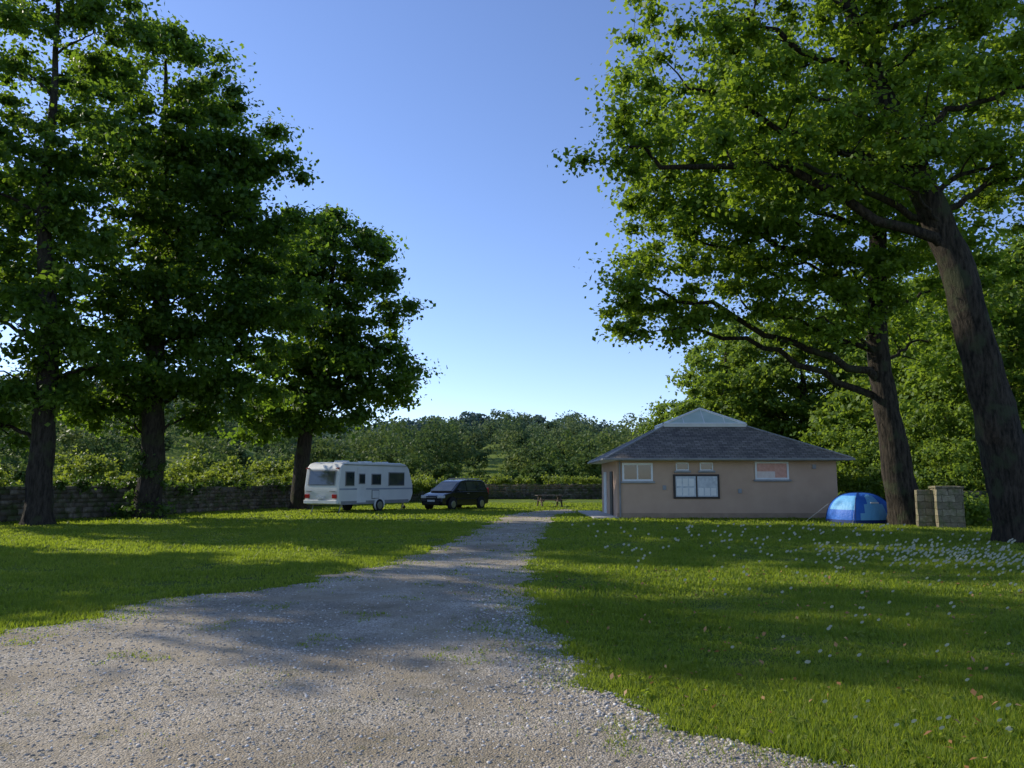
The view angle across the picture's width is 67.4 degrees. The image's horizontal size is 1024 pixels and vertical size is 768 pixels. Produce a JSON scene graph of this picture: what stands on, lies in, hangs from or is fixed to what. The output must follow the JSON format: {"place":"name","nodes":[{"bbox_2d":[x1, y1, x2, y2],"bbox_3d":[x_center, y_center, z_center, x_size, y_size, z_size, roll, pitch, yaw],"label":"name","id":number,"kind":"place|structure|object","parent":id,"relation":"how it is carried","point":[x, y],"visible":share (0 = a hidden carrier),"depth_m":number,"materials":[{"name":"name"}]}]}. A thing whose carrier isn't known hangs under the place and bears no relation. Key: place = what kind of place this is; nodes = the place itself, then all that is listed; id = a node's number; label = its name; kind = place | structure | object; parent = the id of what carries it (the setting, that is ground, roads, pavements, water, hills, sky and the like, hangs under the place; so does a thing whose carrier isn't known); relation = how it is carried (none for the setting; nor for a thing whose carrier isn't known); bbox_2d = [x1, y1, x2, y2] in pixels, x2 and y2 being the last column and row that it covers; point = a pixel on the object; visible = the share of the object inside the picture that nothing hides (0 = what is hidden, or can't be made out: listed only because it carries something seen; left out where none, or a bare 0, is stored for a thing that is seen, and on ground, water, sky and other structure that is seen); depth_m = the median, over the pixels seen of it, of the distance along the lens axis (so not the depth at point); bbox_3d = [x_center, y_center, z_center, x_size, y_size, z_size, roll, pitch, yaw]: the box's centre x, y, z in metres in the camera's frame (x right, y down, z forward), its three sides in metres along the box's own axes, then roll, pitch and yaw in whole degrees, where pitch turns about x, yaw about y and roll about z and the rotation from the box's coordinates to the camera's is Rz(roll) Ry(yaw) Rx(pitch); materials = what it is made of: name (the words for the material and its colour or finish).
{"place":"outdoors","nodes":[
{"label":"outdoors","id":0,"kind":"place"},
{"bbox_2d":[0,509,861,767],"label":"gravel path","id":1,"kind":"structure","parent":0,"point":[350,592],"depth_m":6.05,"materials":[{"name":"grey gravel"}]},
{"bbox_2d":[0,419,1023,767],"bbox_3d":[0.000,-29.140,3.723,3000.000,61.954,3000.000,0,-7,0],"label":"ground","id":2,"kind":"structure","parent":0,"point":[494,461],"depth_m":10.93,"materials":[{"name":"green plant"}]},
{"bbox_2d":[0,120,36,305],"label":"sycamore tree","id":3,"kind":"object","parent":2,"relation":"on","point":[16,239],"visible":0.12,"depth_m":35.55,"materials":[{"name":"green plant"}]},
{"bbox_2d":[0,0,182,525],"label":"sycamore tree","id":4,"kind":"object","parent":2,"relation":"on","point":[48,394],"visible":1,"depth_m":29.70,"materials":[{"name":"green plant"}]},
{"bbox_2d":[106,449,176,518],"bbox_3d":[-16.542,4.583,34.331,3.065,3.436,1.842,-3,-8,23],"label":"ivy","id":5,"kind":"object","parent":2,"relation":"on","point":[127,509],"visible":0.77,"depth_m":34.02,"materials":[{"name":"green plant"}]},
{"bbox_2d":[0,443,294,486],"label":"valley shrubs","id":6,"kind":"object","parent":2,"relation":"on","point":[93,465],"visible":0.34,"depth_m":56.70,"materials":[{"name":"green plant"}]},
{"bbox_2d":[0,4,339,518],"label":"sycamore tree","id":7,"kind":"object","parent":2,"relation":"on","point":[172,230],"visible":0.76,"depth_m":34.66,"materials":[{"name":"green plant"}]},
{"bbox_2d":[0,484,601,521],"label":"stone wall","id":8,"kind":"structure","parent":2,"relation":"on","point":[71,502],"depth_m":40.89,"materials":[{"name":"grey stone"}]},
{"bbox_2d":[6,473,444,496],"bbox_3d":[-15.582,6.058,45.475,4.008,1.419,57.969,-3,-8,22],"label":"ivy","id":9,"kind":"object","parent":8,"relation":"on","point":[83,485],"visible":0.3,"depth_m":38.00,"materials":[{"name":"green plant"}]},
{"bbox_2d":[53,468,601,493],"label":"hedge","id":10,"kind":"object","parent":2,"relation":"on","point":[425,484],"visible":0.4,"depth_m":51.02,"materials":[{"name":"green plant"}]},
{"bbox_2d":[217,202,447,509],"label":"sycamore tree","id":11,"kind":"object","parent":2,"relation":"on","point":[350,354],"visible":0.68,"depth_m":45.34,"materials":[{"name":"green plant"}]},
{"bbox_2d":[304,460,411,512],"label":"caravan","id":12,"kind":"object","parent":2,"relation":"on","point":[346,485],"visible":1,"depth_m":40.96,"materials":[{"name":"paint"}]},
{"bbox_2d":[309,471,334,484],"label":"rear window","id":13,"kind":"structure","parent":12,"relation":"in","point":[316,477],"depth_m":40.18,"materials":[{"name":"grey glass"}]},
{"bbox_2d":[346,472,353,484],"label":"caravan window","id":14,"kind":"structure","parent":12,"relation":"in","point":[349,475],"depth_m":40.29,"materials":[{"name":"black glass"}]},
{"bbox_2d":[357,468,366,502],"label":"door","id":15,"kind":"structure","parent":12,"relation":"in","point":[361,488],"depth_m":41.06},
{"bbox_2d":[360,474,364,482],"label":"window","id":16,"kind":"structure","parent":12,"relation":"in","point":[362,476],"depth_m":41.13,"materials":[{"name":"black glass"}]},
{"bbox_2d":[372,475,380,483],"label":"caravan window","id":17,"kind":"structure","parent":12,"relation":"in","point":[376,479],"depth_m":42.18,"materials":[{"name":"black glass"}]},
{"bbox_2d":[389,473,403,484],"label":"caravan window","id":18,"kind":"structure","parent":12,"relation":"in","point":[394,478],"depth_m":43.73,"materials":[{"name":"black glass"}]},
{"bbox_2d":[421,478,488,509],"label":"parked car","id":19,"kind":"object","parent":2,"relation":"on","point":[453,494],"visible":0.96,"depth_m":45.39,"materials":[{"name":"black paint"}]},
{"bbox_2d":[0,376,960,485],"bbox_3d":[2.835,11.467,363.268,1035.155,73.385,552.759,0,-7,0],"label":"distant woodland","id":20,"kind":"object","parent":2,"relation":"on","point":[427,445],"visible":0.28,"depth_m":151.75,"materials":[{"name":"green plant"}]},
{"bbox_2d":[533,495,563,506],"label":"picnic table","id":21,"kind":"object","parent":2,"relation":"on","point":[541,500],"visible":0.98,"depth_m":49.81,"materials":[{"name":"brown wood"}]},
{"bbox_2d":[632,397,671,435],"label":"birch tree","id":22,"kind":"object","parent":2,"relation":"on","point":[654,422],"visible":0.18,"depth_m":65.96,"materials":[{"name":"green plant"}]},
{"bbox_2d":[602,461,837,515],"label":"walls","id":23,"kind":"structure","parent":2,"relation":"on","point":[807,489],"depth_m":34.68,"materials":[{"name":"beige paint"}]},
{"bbox_2d":[604,472,606,512],"bbox_3d":[4.723,5.489,38.868,0.047,2.040,0.900,0,-7,0],"label":"side door","id":24,"kind":"structure","parent":23,"relation":"attached to","point":[605,492],"depth_m":38.60,"materials":[{"name":"white paint"}]},
{"bbox_2d":[609,471,612,514],"bbox_3d":[4.723,5.185,36.487,0.047,2.040,0.900,0,-7,0],"label":"side door","id":25,"kind":"structure","parent":23,"relation":"attached to","point":[611,491],"depth_m":36.28,"materials":[{"name":"grey metal"}]},
{"bbox_2d":[619,461,620,516],"bbox_3d":[4.870,4.725,34.620,0.080,2.500,0.080,0,-7,0],"label":"downpipe","id":26,"kind":"object","parent":23,"relation":"attached to","point":[620,488],"visible":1,"depth_m":34.59,"materials":[{"name":"grey plastic"}]},
{"bbox_2d":[624,479,650,480],"bbox_3d":[5.675,4.348,34.702,1.210,0.090,0.047,0,-7,0],"label":"window frame","id":27,"kind":"object","parent":23,"relation":"attached to","point":[637,479],"visible":1,"depth_m":34.68,"materials":[{"name":"white paint"}]},
{"bbox_2d":[624,465,650,478],"bbox_3d":[5.675,3.987,34.763,1.210,0.640,0.016,0,-7,0],"label":"window left glass","id":28,"kind":"object","parent":27,"relation":"on","point":[630,471],"visible":1,"depth_m":34.76,"materials":[{"name":"glass"}]},
{"bbox_2d":[624,463,650,464],"bbox_3d":[5.675,3.623,34.795,1.210,0.090,0.047,0,-7,0],"label":"window frame","id":29,"kind":"object","parent":23,"relation":"attached to","point":[637,463],"visible":1,"depth_m":34.77,"materials":[{"name":"white paint"}]},
{"bbox_2d":[621,481,654,482],"bbox_3d":[5.675,4.433,34.651,1.550,0.088,0.127,0,-7,0],"label":"window sill","id":30,"kind":"structure","parent":23,"relation":"attached to","point":[637,481],"depth_m":34.59,"materials":[{"name":"grey concrete"}]},
{"bbox_2d":[622,463,623,480],"bbox_3d":[5.025,3.985,34.749,0.090,0.820,0.047,0,-7,0],"label":"window frame","id":31,"kind":"object","parent":30,"relation":"on","point":[622,471],"visible":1,"depth_m":34.73,"materials":[{"name":"white paint"}]},
{"bbox_2d":[651,463,652,480],"bbox_3d":[6.325,3.985,34.749,0.090,0.820,0.047,0,-7,0],"label":"window frame","id":32,"kind":"object","parent":30,"relation":"on","point":[651,471],"visible":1,"depth_m":34.73,"materials":[{"name":"white paint"}]},
{"bbox_2d":[677,464,687,468],"bbox_3d":[7.710,3.739,34.795,0.480,0.260,0.016,0,-7,0],"label":"window glass","id":33,"kind":"object","parent":23,"relation":"attached to","point":[682,466],"visible":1,"depth_m":34.79,"materials":[{"name":"glass"}]},
{"bbox_2d":[674,471,690,472],"bbox_3d":[7.710,3.957,34.712,0.740,0.088,0.127,0,-7,0],"label":"window sill","id":34,"kind":"structure","parent":23,"relation":"attached to","point":[682,471],"depth_m":34.65,"materials":[{"name":"grey concrete"}]},
{"bbox_2d":[673,474,719,498],"bbox_3d":[8.320,4.623,34.647,2.080,1.090,0.087,0,-7,0],"label":"notice board","id":35,"kind":"object","parent":23,"relation":"attached to","point":[674,486],"visible":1,"depth_m":34.61,"materials":[{"name":"black wood"}]},
{"bbox_2d":[676,476,695,496],"bbox_3d":[7.830,4.617,34.598,0.900,0.910,0.009,0,-7,0],"label":"notice panel","id":36,"kind":"object","parent":35,"relation":"attached to","point":[688,478],"visible":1,"depth_m":34.59,"materials":[{"name":"paper"}]},
{"bbox_2d":[677,488,681,495],"bbox_3d":[7.535,4.849,34.562,0.230,0.340,0.002,0,-7,0],"label":"notice sheet","id":37,"kind":"object","parent":36,"relation":"attached to","point":[679,491],"visible":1,"depth_m":34.56,"materials":[{"name":"white paper"}]},
{"bbox_2d":[677,479,681,485],"bbox_3d":[7.535,4.432,34.616,0.230,0.340,0.002,0,-7,0],"label":"notice sheet","id":38,"kind":"object","parent":36,"relation":"attached to","point":[679,482],"visible":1,"depth_m":34.61,"materials":[{"name":"white paper"}]},
{"bbox_2d":[683,488,687,495],"bbox_3d":[7.815,4.849,34.562,0.230,0.340,0.002,0,-7,0],"label":"notice sheet","id":39,"kind":"object","parent":36,"relation":"attached to","point":[685,491],"visible":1,"depth_m":34.56,"materials":[{"name":"white paper"}]},
{"bbox_2d":[683,479,687,485],"bbox_3d":[7.815,4.432,34.616,0.230,0.340,0.002,0,-7,0],"label":"notice sheet","id":40,"kind":"object","parent":36,"relation":"attached to","point":[685,482],"visible":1,"depth_m":34.61,"materials":[{"name":"white paper"}]},
{"bbox_2d":[689,479,693,485],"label":"notice sheet","id":41,"kind":"object","parent":36,"relation":"attached to","point":[691,482],"visible":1,"depth_m":34.61,"materials":[{"name":"white paper"}]},
{"bbox_2d":[689,488,694,495],"bbox_3d":[8.095,4.849,34.562,0.230,0.340,0.002,0,-7,0],"label":"notice sheet","id":42,"kind":"object","parent":36,"relation":"attached to","point":[691,491],"visible":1,"depth_m":34.56,"materials":[{"name":"white paper"}]},
{"bbox_2d":[697,476,717,496],"bbox_3d":[8.810,4.617,34.598,0.900,0.910,0.009,0,-7,0],"label":"notice panel","id":43,"kind":"object","parent":35,"relation":"attached to","point":[704,482],"visible":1,"depth_m":34.61,"materials":[{"name":"paper"}]},
{"bbox_2d":[699,488,703,495],"bbox_3d":[8.515,4.849,34.562,0.230,0.340,0.002,0,-7,0],"label":"notice sheet","id":44,"kind":"object","parent":43,"relation":"attached to","point":[701,491],"visible":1,"depth_m":34.56,"materials":[{"name":"white paper"}]},
{"bbox_2d":[705,488,709,495],"bbox_3d":[8.795,4.849,34.562,0.230,0.340,0.002,0,-7,0],"label":"notice sheet","id":45,"kind":"object","parent":43,"relation":"attached to","point":[707,491],"visible":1,"depth_m":34.56,"materials":[{"name":"white paper"}]},
{"bbox_2d":[711,488,715,495],"bbox_3d":[9.075,4.849,34.562,0.230,0.340,0.002,0,-7,0],"label":"notice sheet","id":46,"kind":"object","parent":43,"relation":"attached to","point":[713,491],"visible":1,"depth_m":34.56,"materials":[{"name":"white paper"}]},
{"bbox_2d":[698,471,714,472],"bbox_3d":[8.800,3.957,34.712,0.760,0.088,0.127,0,-7,0],"label":"window sill","id":47,"kind":"structure","parent":23,"relation":"attached to","point":[706,471],"depth_m":34.65,"materials":[{"name":"grey concrete"}]},
{"bbox_2d":[591,460,848,463],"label":"soffit","id":48,"kind":"structure","parent":23,"relation":"on","point":[603,461],"depth_m":34.57,"materials":[{"name":"white paint"}]},
{"bbox_2d":[587,458,603,463],"bbox_3d":[4.100,3.802,37.774,0.100,0.090,7.197,0,-7,0],"label":"gutter","id":49,"kind":"object","parent":48,"relation":"on","point":[598,460],"visible":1,"depth_m":37.25,"materials":[{"name":"grey plastic"}]},
{"bbox_2d":[593,427,848,460],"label":"slate roof","id":50,"kind":"structure","parent":48,"relation":"on","point":[705,442],"depth_m":35.24,"materials":[{"name":"grey stone"}]},
{"bbox_2d":[655,424,746,428],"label":"rooflight curb","id":51,"kind":"structure","parent":50,"relation":"on","point":[702,426],"depth_m":36.90,"materials":[{"name":"white paint"}]},
{"bbox_2d":[654,408,746,427],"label":"rooflight bars","id":52,"kind":"object","parent":51,"relation":"on","point":[704,423],"visible":0.8,"depth_m":37.11,"materials":[{"name":"grey metal"}]},
{"bbox_2d":[670,410,737,422],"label":"rooflight glazing","id":53,"kind":"structure","parent":52,"relation":"in","point":[695,417],"depth_m":37.29,"materials":[{"name":"clear glass"}]},
{"bbox_2d":[589,426,853,461],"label":"hip tiles","id":54,"kind":"object","parent":50,"relation":"on","point":[620,449],"visible":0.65,"depth_m":35.74,"materials":[{"name":"grey tile"}]},
{"bbox_2d":[604,458,854,459],"bbox_3d":[9.675,3.340,34.152,11.170,0.090,0.100,0,-7,0],"label":"gutter front","id":55,"kind":"object","parent":48,"relation":"on","point":[729,458],"visible":1,"depth_m":34.10,"materials":[{"name":"grey plastic"}]},
{"bbox_2d":[617,513,825,517],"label":"plinth","id":56,"kind":"structure","parent":23,"relation":"attached to","point":[724,515],"depth_m":34.51,"materials":[{"name":"concrete"}]},
{"bbox_2d":[757,463,786,477],"bbox_3d":[11.760,3.918,34.772,1.360,0.640,0.016,0,-7,0],"label":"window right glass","id":57,"kind":"object","parent":23,"relation":"attached to","point":[780,469],"visible":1,"depth_m":34.77,"materials":[{"name":"glass"}]},
{"bbox_2d":[757,471,774,477],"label":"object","id":58,"kind":"object","parent":57,"relation":"attached to","point":[765,474],"depth_m":34.73,"materials":[{"name":"white"}]},
{"bbox_2d":[757,478,786,478],"bbox_3d":[11.760,4.273,34.712,1.360,0.080,0.047,0,-7,0],"label":"window right frame","id":59,"kind":"object","parent":23,"relation":"attached to","point":[771,478],"visible":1,"depth_m":34.69,"materials":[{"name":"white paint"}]},
{"bbox_2d":[757,462,786,462],"bbox_3d":[11.760,3.559,34.803,1.360,0.080,0.047,0,-7,0],"label":"window right frame","id":60,"kind":"object","parent":23,"relation":"attached to","point":[771,462],"visible":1,"depth_m":34.78,"materials":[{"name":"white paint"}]},
{"bbox_2d":[754,479,791,480],"bbox_3d":[11.760,4.353,34.661,1.680,0.088,0.127,0,-7,0],"label":"window sill","id":61,"kind":"structure","parent":23,"relation":"attached to","point":[772,480],"depth_m":34.60,"materials":[{"name":"grey concrete"}]},
{"bbox_2d":[755,462,756,478],"bbox_3d":[11.040,3.916,34.758,0.080,0.800,0.047,0,-7,0],"label":"window right frame","id":62,"kind":"object","parent":61,"relation":"on","point":[755,470],"visible":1,"depth_m":34.73,"materials":[{"name":"white paint"}]},
{"bbox_2d":[787,462,788,478],"bbox_3d":[12.480,3.916,34.758,0.080,0.800,0.047,0,-7,0],"label":"window right frame","id":63,"kind":"object","parent":61,"relation":"on","point":[787,470],"visible":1,"depth_m":34.73,"materials":[{"name":"white paint"}]},
{"bbox_2d":[660,323,799,438],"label":"ash tree","id":64,"kind":"object","parent":2,"relation":"on","point":[717,400],"visible":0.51,"depth_m":54.65,"materials":[{"name":"green plant"}]},
{"bbox_2d":[651,316,816,419],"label":"ash tree","id":65,"kind":"object","parent":2,"relation":"on","point":[738,327],"visible":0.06,"depth_m":64.37,"materials":[{"name":"green plant"}]},
{"bbox_2d":[540,550,1023,767],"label":"lawn weeds","id":66,"kind":"object","parent":2,"relation":"on","point":[648,692],"visible":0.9,"depth_m":7.76,"materials":[{"name":"green plant"}]},
{"bbox_2d":[546,567,1022,767],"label":"fallen leaves","id":67,"kind":"object","parent":2,"relation":"on","point":[973,691],"visible":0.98,"depth_m":7.16,"materials":[{"name":"plant"}]},
{"bbox_2d":[547,0,1023,543],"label":"oak tree","id":68,"kind":"object","parent":2,"relation":"on","point":[905,154],"visible":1,"depth_m":21.34,"materials":[{"name":"green plant"}]},
{"bbox_2d":[715,303,861,448],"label":"ash tree","id":69,"kind":"object","parent":2,"relation":"on","point":[781,376],"visible":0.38,"depth_m":52.56,"materials":[{"name":"green plant"}]},
{"bbox_2d":[571,523,1023,730],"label":"daisies","id":70,"kind":"object","parent":2,"relation":"on","point":[908,551],"visible":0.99,"depth_m":15.52,"materials":[{"name":"white plant"}]},
{"bbox_2d":[573,0,1023,524],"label":"oak tree","id":71,"kind":"object","parent":2,"relation":"on","point":[882,260],"visible":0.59,"depth_m":28.96,"materials":[{"name":"green plant"}]},
{"bbox_2d":[809,492,886,524],"bbox_3d":[13.755,4.893,30.422,3.280,1.211,2.467,3,-8,-20],"label":"dome tent","id":72,"kind":"object","parent":2,"relation":"on","point":[860,507],"visible":0.9,"depth_m":29.86,"materials":[{"name":"blue fabric"}]},
{"bbox_2d":[808,268,919,407],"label":"ash tree","id":73,"kind":"object","parent":2,"relation":"on","point":[835,313],"depth_m":61.70,"materials":[{"name":"green plant"}]},
{"bbox_2d":[790,347,967,499],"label":"ash tree","id":74,"kind":"object","parent":2,"relation":"on","point":[846,401],"visible":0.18,"depth_m":44.18,"materials":[{"name":"green plant"}]},
{"bbox_2d":[800,308,957,482],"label":"ash tree","id":75,"kind":"object","parent":2,"relation":"on","point":[844,349],"visible":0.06,"depth_m":50.67,"materials":[{"name":"green plant"}]},
{"bbox_2d":[814,397,991,525],"bbox_3d":[20.401,3.447,32.620,12.125,5.969,21.148,4,-8,-29],"label":"shrubbery","id":76,"kind":"object","parent":2,"relation":"on","point":[858,474],"visible":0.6,"depth_m":34.86,"materials":[{"name":"green plant"}]},
{"bbox_2d":[914,490,935,526],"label":"stub wall","id":77,"kind":"structure","parent":2,"relation":"on","point":[924,507],"depth_m":27.38,"materials":[{"name":"grey stone"}]},
{"bbox_2d":[930,488,965,528],"bbox_3d":[15.400,4.412,27.160,0.866,1.456,0.826,-2,-8,14],"label":"shaft","id":78,"kind":"object","parent":2,"relation":"on","point":[949,510],"visible":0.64,"depth_m":26.79,"materials":[{"name":"grey stone"}]},
{"bbox_2d":[928,486,964,488],"bbox_3d":[15.400,3.668,27.255,0.945,0.115,0.906,-2,-8,14],"label":"cap","id":79,"kind":"object","parent":78,"relation":"on","point":[946,487],"visible":1,"depth_m":26.86,"materials":[{"name":"grey stone"}]},
{"bbox_2d":[874,259,1023,489],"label":"ash tree","id":80,"kind":"object","parent":2,"relation":"on","point":[949,385],"visible":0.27,"depth_m":36.86,"materials":[{"name":"green plant"}]},
{"bbox_2d":[903,219,1023,481],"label":"ash tree","id":81,"kind":"object","parent":2,"relation":"on","point":[1018,250],"visible":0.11,"depth_m":40.77,"materials":[{"name":"green plant"}]},
{"bbox_2d":[963,491,991,521],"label":"stone wall","id":82,"kind":"structure","parent":2,"relation":"on","point":[982,493],"depth_m":31.17,"materials":[{"name":"grey stone"}]},
{"bbox_2d":[1007,329,1023,365],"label":"ash tree","id":83,"kind":"object","parent":2,"relation":"on","point":[1019,343],"visible":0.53,"depth_m":37.19,"materials":[{"name":"green plant"}]},
{"bbox_2d":[0,0,1023,431],"label":"sky","id":84,"kind":"structure","parent":0,"point":[438,124],"materials":[{"name":"blue"}]},
{"bbox_2d":[578,511,618,518],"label":"paving","id":85,"kind":"structure","parent":0,"point":[596,514],"depth_m":36.81,"materials":[{"name":"concrete"}]},
{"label":"small window frame","id":86,"kind":"object","parent":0,"visible":0},
{"bbox_2d":[701,464,711,468],"bbox_3d":[8.800,3.739,34.795,0.500,0.260,0.016,0,-7,0],"label":"window glass","id":87,"kind":"object","parent":86,"relation":"on","point":[706,466],"visible":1,"depth_m":34.79,"materials":[{"name":"glass"}]}
]}

